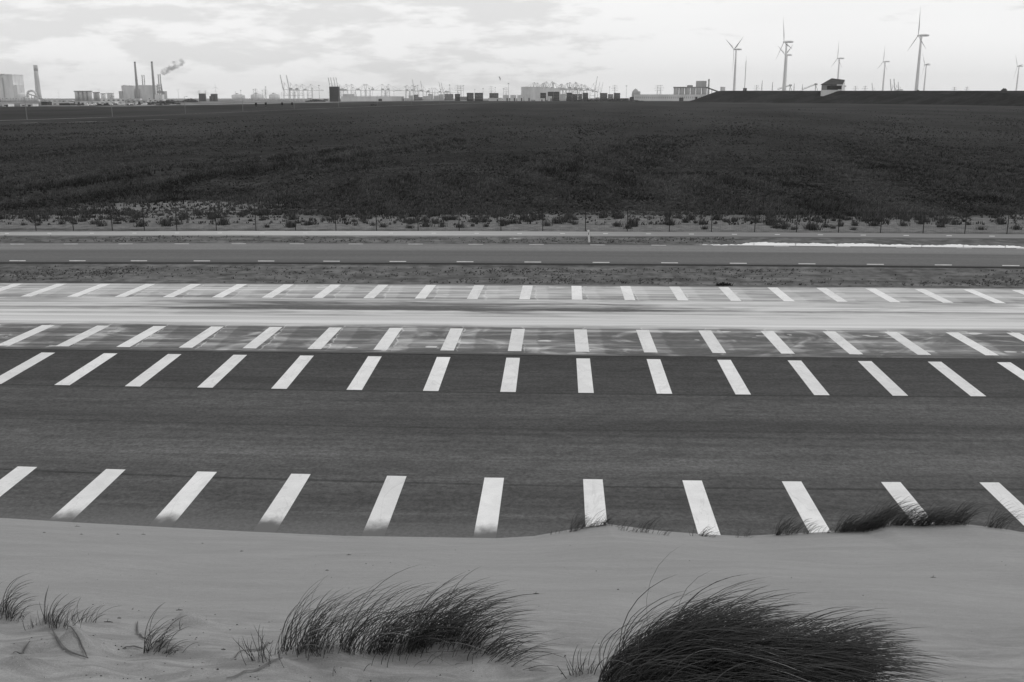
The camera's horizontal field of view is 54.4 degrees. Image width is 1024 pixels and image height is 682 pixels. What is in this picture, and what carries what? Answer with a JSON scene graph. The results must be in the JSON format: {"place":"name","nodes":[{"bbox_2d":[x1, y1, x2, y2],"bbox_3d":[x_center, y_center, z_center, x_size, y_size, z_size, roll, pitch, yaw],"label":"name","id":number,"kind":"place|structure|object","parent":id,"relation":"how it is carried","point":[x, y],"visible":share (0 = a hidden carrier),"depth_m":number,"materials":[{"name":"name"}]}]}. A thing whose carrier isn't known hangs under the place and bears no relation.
{"place":"outdoors","nodes":[
{"label":"outdoors","id":0,"kind":"place"},
{"bbox_2d":[0,101,555,120],"bbox_3d":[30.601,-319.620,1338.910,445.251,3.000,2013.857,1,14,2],"label":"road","id":1,"kind":"structure","parent":0,"point":[223,112],"depth_m":603.00,"materials":[{"name":"asphalt"}]},
{"bbox_2d":[0,349,1023,537],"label":"carriageway","id":2,"kind":"structure","parent":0,"point":[429,445],"depth_m":28.88,"materials":[{"name":"asphalt"}]},
{"bbox_2d":[0,518,1023,681],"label":"sand dune","id":3,"kind":"structure","parent":0,"point":[948,589],"depth_m":12.18,"materials":[{"name":"sand"}]},
{"bbox_2d":[0,572,38,620],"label":"marram clump","id":4,"kind":"object","parent":3,"relation":"on","point":[6,606],"visible":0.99,"depth_m":9.22,"materials":[{"name":"plant"}]},
{"bbox_2d":[52,627,88,658],"bbox_3d":[-3.606,2.426,7.993,0.095,0.410,1.410,-10,17,-35],"label":"fallen straw","id":5,"kind":"object","parent":3,"relation":"on","point":[60,643],"visible":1,"depth_m":7.83,"materials":[{"name":"grey plant"}]},
{"bbox_2d":[23,586,121,630],"bbox_3d":[-3.904,2.355,8.837,0.563,0.569,0.639,3,14,12],"label":"marram clump","id":6,"kind":"object","parent":3,"relation":"on","point":[58,616],"visible":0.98,"depth_m":8.65,"materials":[{"name":"plant"}]},
{"bbox_2d":[68,625,86,655],"bbox_3d":[-3.347,2.372,7.753,0.063,0.157,0.649,-10,17,-35],"label":"fallen straw","id":7,"kind":"object","parent":3,"relation":"on","point":[79,641],"visible":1,"depth_m":7.93,"materials":[{"name":"grey plant"}]},
{"bbox_2d":[136,621,148,640],"bbox_3d":[-3.277,2.554,8.771,0.054,0.328,0.991,-7,15,-26],"label":"fallen straw","id":8,"kind":"object","parent":3,"relation":"on","point":[139,634],"visible":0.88,"depth_m":8.83,"materials":[{"name":"grey plant"}]},
{"bbox_2d":[143,604,196,656],"bbox_3d":[-2.954,2.378,8.447,0.421,0.819,1.410,-7,15,-25],"label":"marram clump","id":9,"kind":"object","parent":3,"relation":"on","point":[159,645],"visible":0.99,"depth_m":7.94,"materials":[{"name":"plant"}]},
{"bbox_2d":[234,641,272,657],"bbox_3d":[-2.128,2.534,8.201,0.088,0.356,0.846,2,14,10],"label":"fallen straw","id":10,"kind":"object","parent":3,"relation":"on","point":[253,649],"visible":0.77,"depth_m":8.27,"materials":[{"name":"grey plant"}]},
{"bbox_2d":[226,657,282,678],"bbox_3d":[-1.842,2.317,7.085,0.050,0.142,0.543,8,16,29],"label":"fallen straw","id":11,"kind":"object","parent":3,"relation":"on","point":[262,666],"visible":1,"depth_m":7.13,"materials":[{"name":"grey plant"}]},
{"bbox_2d":[237,565,563,681],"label":"marram clump","id":12,"kind":"object","parent":3,"relation":"on","point":[457,623],"visible":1,"depth_m":7.78,"materials":[{"name":"plant"}]},
{"bbox_2d":[10,545,1015,681],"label":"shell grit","id":13,"kind":"object","parent":3,"relation":"on","point":[283,644],"visible":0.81,"depth_m":7.98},
{"bbox_2d":[550,510,592,534],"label":"marram clump","id":14,"kind":"object","parent":3,"relation":"on","point":[575,521],"visible":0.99,"depth_m":21.73,"materials":[{"name":"plant"}]},
{"bbox_2d":[558,639,606,678],"bbox_3d":[0.472,2.167,6.659,0.319,0.292,0.173,-2,14,-9],"label":"marram clump","id":15,"kind":"object","parent":3,"relation":"on","point":[582,664],"visible":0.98,"depth_m":6.68,"materials":[{"name":"plant"}]},
{"bbox_2d":[584,510,620,527],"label":"marram clump","id":16,"kind":"object","parent":3,"relation":"on","point":[606,521],"visible":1,"depth_m":21.84,"materials":[{"name":"plant"}]},
{"bbox_2d":[618,515,672,534],"bbox_3d":[2.859,3.970,21.331,1.219,0.462,0.465,-1,14,-6],"label":"marram clump","id":17,"kind":"object","parent":3,"relation":"on","point":[649,524],"visible":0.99,"depth_m":21.34,"materials":[{"name":"plant"}]},
{"bbox_2d":[688,524,720,536],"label":"marram clump","id":18,"kind":"object","parent":3,"relation":"on","point":[711,532],"visible":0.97,"depth_m":21.60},
{"bbox_2d":[598,548,956,681],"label":"marram clump","id":19,"kind":"object","parent":3,"relation":"on","point":[714,646],"visible":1,"depth_m":6.16,"materials":[{"name":"plant"}]},
{"bbox_2d":[772,510,824,534],"bbox_3d":[6.240,3.978,21.664,1.115,0.645,0.528,1,14,2],"label":"marram clump","id":20,"kind":"object","parent":3,"relation":"on","point":[787,527],"visible":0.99,"depth_m":21.71,"materials":[{"name":"plant"}]},
{"bbox_2d":[818,510,893,532],"bbox_3d":[7.542,3.937,21.606,1.559,0.612,0.867,8,16,30],"label":"marram clump","id":21,"kind":"object","parent":3,"relation":"on","point":[846,527],"visible":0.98,"depth_m":21.61,"materials":[{"name":"plant"}]},
{"bbox_2d":[858,496,950,531],"bbox_3d":[8.531,3.737,21.476,2.081,0.941,1.083,1,14,2],"label":"marram clump","id":22,"kind":"object","parent":3,"relation":"on","point":[889,512],"visible":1,"depth_m":21.47,"materials":[{"name":"plant"}]},
{"bbox_2d":[910,496,985,525],"bbox_3d":[9.364,3.705,21.467,1.766,0.707,0.706,1,14,2],"label":"marram clump","id":23,"kind":"object","parent":3,"relation":"on","point":[946,518],"visible":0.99,"depth_m":21.47,"materials":[{"name":"plant"}]},
{"bbox_2d":[952,497,1023,528],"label":"marram clump","id":24,"kind":"object","parent":3,"relation":"on","point":[964,521],"visible":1,"depth_m":21.45,"materials":[{"name":"plant"}]},
{"bbox_2d":[0,98,1023,288],"bbox_3d":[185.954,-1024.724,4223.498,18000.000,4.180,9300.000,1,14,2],"label":"ground","id":25,"kind":"structure","parent":0,"point":[207,109],"depth_m":141.75,"materials":[{"name":"plant"}]},
{"bbox_2d":[0,74,24,98],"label":"power station","id":26,"kind":"object","parent":25,"relation":"on","point":[8,82],"visible":0.66,"depth_m":4163.89,"materials":[{"name":"concrete"}]},
{"bbox_2d":[14,85,24,98],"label":"turbine hall","id":27,"kind":"structure","parent":25,"relation":"on","point":[18,89],"depth_m":4175.73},
{"bbox_2d":[0,97,39,100],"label":"pipe rack","id":28,"kind":"object","parent":25,"relation":"on","point":[18,99],"visible":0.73,"depth_m":2382.89,"materials":[{"name":"metal"}]},
{"bbox_2d":[18,91,25,98],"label":"dome tank","id":29,"kind":"object","parent":25,"relation":"on","point":[21,95],"visible":0.88,"depth_m":4115.98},
{"bbox_2d":[26,89,36,98],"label":"coal dome","id":30,"kind":"structure","parent":25,"relation":"on","point":[27,95],"depth_m":4100.45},
{"bbox_2d":[33,65,41,99],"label":"chimney","id":31,"kind":"object","parent":25,"relation":"on","point":[37,83],"visible":0.89,"depth_m":4144.77,"materials":[{"name":"concrete"}]},
{"bbox_2d":[36,212,53,218],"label":"grass tuft","id":32,"kind":"object","parent":25,"relation":"on","point":[45,215],"visible":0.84,"depth_m":79.58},
{"bbox_2d":[47,100,74,101],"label":"works shed","id":33,"kind":"structure","parent":25,"relation":"on","point":[59,100],"depth_m":2281.21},
{"bbox_2d":[59,214,77,221],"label":"grass tuft","id":34,"kind":"object","parent":25,"relation":"on","point":[66,218],"visible":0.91,"depth_m":77.99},
{"bbox_2d":[74,91,92,100],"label":"silo block","id":35,"kind":"structure","parent":25,"relation":"on","point":[82,96],"depth_m":2575.10,"materials":[{"name":"concrete"}]},
{"bbox_2d":[78,210,92,217],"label":"grass tuft","id":36,"kind":"object","parent":25,"relation":"on","point":[83,215],"visible":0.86,"depth_m":79.94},
{"bbox_2d":[92,92,99,100],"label":"silo block","id":37,"kind":"structure","parent":25,"relation":"on","point":[96,95],"depth_m":2622.80,"materials":[{"name":"concrete"}]},
{"bbox_2d":[80,101,118,103],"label":"works shed","id":38,"kind":"structure","parent":25,"relation":"on","point":[96,102],"depth_m":1386.63,"materials":[{"name":"metal"}]},
{"bbox_2d":[95,218,107,226],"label":"grass tuft","id":39,"kind":"object","parent":25,"relation":"on","point":[100,224],"visible":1,"depth_m":74.80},
{"bbox_2d":[101,99,141,101],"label":"works shed","id":40,"kind":"structure","parent":25,"relation":"on","point":[121,100],"depth_m":2176.08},
{"bbox_2d":[121,85,138,98],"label":"boiler house","id":41,"kind":"structure","parent":25,"relation":"on","point":[129,91],"depth_m":4145.83,"materials":[{"name":"concrete"}]},
{"bbox_2d":[134,62,138,98],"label":"chimney","id":42,"kind":"object","parent":25,"relation":"on","point":[136,85],"visible":0.91,"depth_m":4106.41,"materials":[{"name":"concrete"}]},
{"bbox_2d":[126,100,149,102],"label":"works shed","id":43,"kind":"structure","parent":25,"relation":"on","point":[134,101],"depth_m":1680.66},
{"bbox_2d":[134,220,149,226],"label":"grass tuft","id":44,"kind":"object","parent":25,"relation":"on","point":[139,223],"visible":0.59,"depth_m":74.68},
{"bbox_2d":[138,85,158,99],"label":"boiler house","id":45,"kind":"structure","parent":25,"relation":"on","point":[146,92],"depth_m":4142.14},
{"bbox_2d":[151,61,155,98],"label":"chimney","id":46,"kind":"object","parent":25,"relation":"on","point":[153,84],"visible":0.91,"depth_m":4101.55,"materials":[{"name":"concrete"}]},
{"bbox_2d":[147,99,165,101],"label":"works shed","id":47,"kind":"structure","parent":25,"relation":"on","point":[154,100],"depth_m":1975.19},
{"bbox_2d":[156,74,162,93],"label":"twin stack","id":48,"kind":"object","parent":25,"relation":"on","point":[159,88],"visible":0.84,"depth_m":4100.82,"materials":[{"name":"concrete"}]},
{"bbox_2d":[155,94,164,98],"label":"duct house","id":49,"kind":"structure","parent":25,"relation":"on","point":[159,96],"depth_m":4085.17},
{"bbox_2d":[141,101,180,103],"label":"bush","id":50,"kind":"object","parent":25,"relation":"on","point":[162,102],"visible":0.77,"depth_m":1478.22,"materials":[{"name":"grey plant"}]},
{"bbox_2d":[160,220,174,226],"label":"grass tuft","id":51,"kind":"object","parent":25,"relation":"on","point":[167,223],"visible":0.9,"depth_m":74.86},
{"bbox_2d":[189,208,207,215],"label":"grass tuft","id":52,"kind":"object","parent":25,"relation":"on","point":[197,213],"visible":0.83,"depth_m":81.61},
{"bbox_2d":[199,93,205,100],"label":"dark block","id":53,"kind":"structure","parent":25,"relation":"on","point":[202,96],"depth_m":2463.19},
{"bbox_2d":[216,216,229,225],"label":"grass tuft","id":54,"kind":"object","parent":25,"relation":"on","point":[223,222],"visible":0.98,"depth_m":75.49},
{"bbox_2d":[232,93,244,99],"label":"gas tank","id":55,"kind":"object","parent":25,"relation":"on","point":[237,96],"visible":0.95,"depth_m":4234.55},
{"bbox_2d":[251,93,263,99],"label":"gas tank","id":56,"kind":"object","parent":25,"relation":"on","point":[259,96],"visible":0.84,"depth_m":4231.31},
{"bbox_2d":[255,205,269,215],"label":"grass tuft","id":57,"kind":"object","parent":25,"relation":"on","point":[263,212],"visible":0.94,"depth_m":81.90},
{"bbox_2d":[269,93,279,99],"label":"gas tank","id":58,"kind":"object","parent":25,"relation":"on","point":[273,96],"visible":1,"depth_m":4226.47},
{"bbox_2d":[280,75,292,99],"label":"quay crane","id":59,"kind":"object","parent":25,"relation":"on","point":[284,92],"visible":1,"depth_m":4502.81,"materials":[{"name":"metal"}]},
{"bbox_2d":[283,222,294,227],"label":"grass tuft","id":60,"kind":"object","parent":25,"relation":"on","point":[289,224],"visible":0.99,"depth_m":74.15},
{"bbox_2d":[286,211,299,219],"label":"grass tuft","id":61,"kind":"object","parent":25,"relation":"on","point":[292,217],"visible":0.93,"depth_m":78.88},
{"bbox_2d":[286,75,299,98],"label":"quay crane","id":62,"kind":"object","parent":25,"relation":"on","point":[290,95],"visible":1,"depth_m":4501.92,"materials":[{"name":"metal"}]},
{"bbox_2d":[305,99,325,101],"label":"bush","id":63,"kind":"object","parent":25,"relation":"on","point":[314,100],"visible":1,"depth_m":1957.53,"materials":[{"name":"grey plant"}]},
{"bbox_2d":[329,87,339,101],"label":"dark tower","id":64,"kind":"structure","parent":25,"relation":"on","point":[334,93],"depth_m":1860.33,"materials":[{"name":"black metal"}]},
{"bbox_2d":[341,96,400,100],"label":"warehouse","id":65,"kind":"structure","parent":25,"relation":"on","point":[370,98],"depth_m":2005.21,"materials":[{"name":"metal"}]},
{"bbox_2d":[416,219,437,226],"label":"grass tuft","id":66,"kind":"object","parent":25,"relation":"on","point":[426,224],"visible":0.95,"depth_m":74.57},
{"bbox_2d":[425,206,441,216],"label":"grass tuft","id":67,"kind":"object","parent":25,"relation":"on","point":[437,213],"visible":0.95,"depth_m":81.33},
{"bbox_2d":[452,221,467,227],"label":"grass tuft","id":68,"kind":"object","parent":25,"relation":"on","point":[461,226],"visible":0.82,"depth_m":74.11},
{"bbox_2d":[467,214,485,222],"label":"grass tuft","id":69,"kind":"object","parent":25,"relation":"on","point":[475,219],"visible":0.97,"depth_m":77.16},
{"bbox_2d":[0,205,1023,233],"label":"wire fence","id":70,"kind":"object","parent":25,"relation":"on","point":[459,229],"visible":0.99,"depth_m":71.95,"materials":[{"name":"metal"}]},
{"bbox_2d":[0,235,1023,285],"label":"verge weeds","id":71,"kind":"object","parent":25,"relation":"on","point":[529,271],"visible":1,"depth_m":54.98,"materials":[{"name":"plant"}]},
{"bbox_2d":[509,217,519,223],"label":"grass tuft","id":72,"kind":"object","parent":25,"relation":"on","point":[512,221],"visible":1,"depth_m":76.49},
{"bbox_2d":[524,95,530,100],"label":"white unit","id":73,"kind":"object","parent":25,"relation":"on","point":[527,97],"visible":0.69,"depth_m":1797.59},
{"bbox_2d":[521,87,544,99],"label":"hall","id":74,"kind":"structure","parent":25,"relation":"on","point":[534,92],"depth_m":2910.41,"materials":[{"name":"metal"}]},
{"bbox_2d":[545,88,559,99],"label":"hall annexe","id":75,"kind":"structure","parent":25,"relation":"on","point":[547,90],"depth_m":2955.86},
{"bbox_2d":[549,215,566,223],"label":"grass tuft","id":76,"kind":"object","parent":25,"relation":"on","point":[558,221],"visible":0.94,"depth_m":76.44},
{"bbox_2d":[572,98,607,100],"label":"bush","id":77,"kind":"object","parent":25,"relation":"on","point":[590,100],"visible":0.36,"depth_m":1646.28,"materials":[{"name":"grey plant"}]},
{"bbox_2d":[594,99,644,101],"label":"bush","id":78,"kind":"object","parent":25,"relation":"on","point":[617,100],"visible":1,"depth_m":1592.55,"materials":[{"name":"black plant"}]},
{"bbox_2d":[624,216,638,226],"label":"grass tuft","id":79,"kind":"object","parent":25,"relation":"on","point":[635,223],"visible":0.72,"depth_m":74.56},
{"bbox_2d":[634,94,706,100],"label":"port office","id":80,"kind":"structure","parent":25,"relation":"on","point":[664,97],"depth_m":1835.24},
{"bbox_2d":[673,81,706,93],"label":"silo block","id":81,"kind":"structure","parent":25,"relation":"on","point":[696,89],"depth_m":2217.73,"materials":[{"name":"concrete"}]},
{"bbox_2d":[684,212,696,219],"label":"grass tuft","id":82,"kind":"object","parent":25,"relation":"on","point":[690,215],"visible":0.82,"depth_m":78.78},
{"bbox_2d":[698,218,707,224],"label":"grass tuft","id":83,"kind":"object","parent":25,"relation":"on","point":[701,222],"visible":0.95,"depth_m":75.83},
{"bbox_2d":[711,211,723,219],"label":"grass tuft","id":84,"kind":"object","parent":25,"relation":"on","point":[716,217],"visible":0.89,"depth_m":78.66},
{"bbox_2d":[715,282,733,285],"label":"weed clump","id":85,"kind":"object","parent":25,"relation":"on","point":[722,284],"visible":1,"depth_m":51.27,"materials":[{"name":"black plant"}]},
{"bbox_2d":[727,39,741,90],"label":"wind turbine","id":86,"kind":"object","parent":25,"relation":"on","point":[734,79],"visible":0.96,"depth_m":1694.35,"materials":[{"name":"metal"}]},
{"bbox_2d":[740,212,753,221],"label":"grass tuft","id":87,"kind":"object","parent":25,"relation":"on","point":[745,218],"visible":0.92,"depth_m":77.92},
{"bbox_2d":[768,222,780,227],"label":"grass tuft","id":88,"kind":"object","parent":25,"relation":"on","point":[775,226],"visible":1,"depth_m":73.76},
{"bbox_2d":[778,45,792,90],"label":"wind turbine","id":89,"kind":"object","parent":25,"relation":"on","point":[787,60],"visible":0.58,"depth_m":1915.35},
{"bbox_2d":[778,20,793,90],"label":"wind turbine","id":90,"kind":"object","parent":25,"relation":"on","point":[784,72],"visible":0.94,"depth_m":1467.09,"materials":[{"name":"metal"}]},
{"bbox_2d":[783,210,799,218],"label":"grass tuft","id":91,"kind":"object","parent":25,"relation":"on","point":[792,215],"visible":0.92,"depth_m":79.62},
{"bbox_2d":[801,221,823,230],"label":"grass tuft","id":92,"kind":"object","parent":25,"relation":"on","point":[813,227],"visible":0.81,"depth_m":72.75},
{"bbox_2d":[831,44,843,78],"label":"wind turbine","id":93,"kind":"object","parent":25,"relation":"on","point":[839,64],"visible":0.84,"depth_m":2083.05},
{"bbox_2d":[686,91,1023,105],"bbox_3d":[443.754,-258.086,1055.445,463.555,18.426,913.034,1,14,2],"label":"dike","id":94,"kind":"structure","parent":25,"relation":"on","point":[998,98],"depth_m":1145.75,"materials":[{"name":"plant"}]},
{"bbox_2d":[820,78,845,95],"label":"lookout house","id":95,"kind":"structure","parent":94,"relation":"on","point":[831,85],"depth_m":1225.30,"materials":[{"name":"concrete"}]},
{"bbox_2d":[827,86,841,89],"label":"window","id":96,"kind":"structure","parent":95,"relation":"in","point":[828,87],"depth_m":1225.43,"materials":[{"name":"black glass"}]},
{"bbox_2d":[703,242,1023,247],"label":"puddle","id":97,"kind":"object","parent":25,"relation":"on","point":[850,244],"visible":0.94,"depth_m":65.10,"materials":[{"name":"liquid"}]},
{"bbox_2d":[856,212,872,221],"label":"grass tuft","id":98,"kind":"object","parent":25,"relation":"on","point":[863,218],"visible":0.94,"depth_m":77.80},
{"bbox_2d":[866,219,879,225],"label":"grass tuft","id":99,"kind":"object","parent":25,"relation":"on","point":[873,223],"visible":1,"depth_m":75.02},
{"bbox_2d":[870,212,885,221],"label":"grass tuft","id":100,"kind":"object","parent":25,"relation":"on","point":[876,216],"visible":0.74,"depth_m":77.72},
{"bbox_2d":[878,49,889,90],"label":"wind turbine","id":101,"kind":"object","parent":25,"relation":"on","point":[884,72],"visible":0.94,"depth_m":2272.41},
{"bbox_2d":[891,211,912,218],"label":"grass tuft","id":102,"kind":"object","parent":25,"relation":"on","point":[904,215],"visible":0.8,"depth_m":79.18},
{"bbox_2d":[908,6,928,90],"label":"wind turbine","id":103,"kind":"object","parent":25,"relation":"on","point":[918,65],"visible":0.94,"depth_m":1316.29,"materials":[{"name":"metal"}]},
{"bbox_2d":[922,53,930,90],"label":"wind turbine","id":104,"kind":"object","parent":25,"relation":"on","point":[925,74],"visible":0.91,"depth_m":2495.87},
{"bbox_2d":[933,214,950,223],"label":"grass tuft","id":105,"kind":"object","parent":25,"relation":"on","point":[940,219],"visible":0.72,"depth_m":76.38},
{"bbox_2d":[949,217,960,224],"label":"grass tuft","id":106,"kind":"object","parent":25,"relation":"on","point":[954,221],"visible":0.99,"depth_m":75.82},
{"bbox_2d":[994,218,1006,224],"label":"grass tuft","id":107,"kind":"object","parent":25,"relation":"on","point":[1000,222],"visible":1,"depth_m":75.95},
{"bbox_2d":[1008,222,1022,229],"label":"grass tuft","id":108,"kind":"object","parent":25,"relation":"on","point":[1015,227],"visible":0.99,"depth_m":72.95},
{"bbox_2d":[1014,55,1022,90],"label":"wind turbine","id":109,"kind":"object","parent":25,"relation":"on","point":[1018,66],"visible":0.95,"depth_m":2601.05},
{"bbox_2d":[0,283,1023,358],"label":"carriageway","id":110,"kind":"structure","parent":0,"point":[760,321],"depth_m":43.38,"materials":[{"name":"asphalt"}]},
{"bbox_2d":[0,107,1023,224],"bbox_3d":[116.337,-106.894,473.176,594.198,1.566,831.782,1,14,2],"label":"field grass","id":111,"kind":"structure","parent":0,"point":[851,205],"depth_m":115.72,"materials":[{"name":"plant"}]},
{"bbox_2d":[0,243,1023,268],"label":"service road","id":112,"kind":"structure","parent":0,"point":[456,254],"depth_m":60.87,"materials":[{"name":"asphalt"}]},
{"bbox_2d":[0,231,1023,238],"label":"cycle path","id":113,"kind":"structure","parent":0,"point":[566,234],"depth_m":69.89,"materials":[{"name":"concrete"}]},
{"bbox_2d":[0,0,1023,97],"label":"sky","id":114,"kind":"structure","parent":0,"point":[229,46],"materials":[{"name":"white"}]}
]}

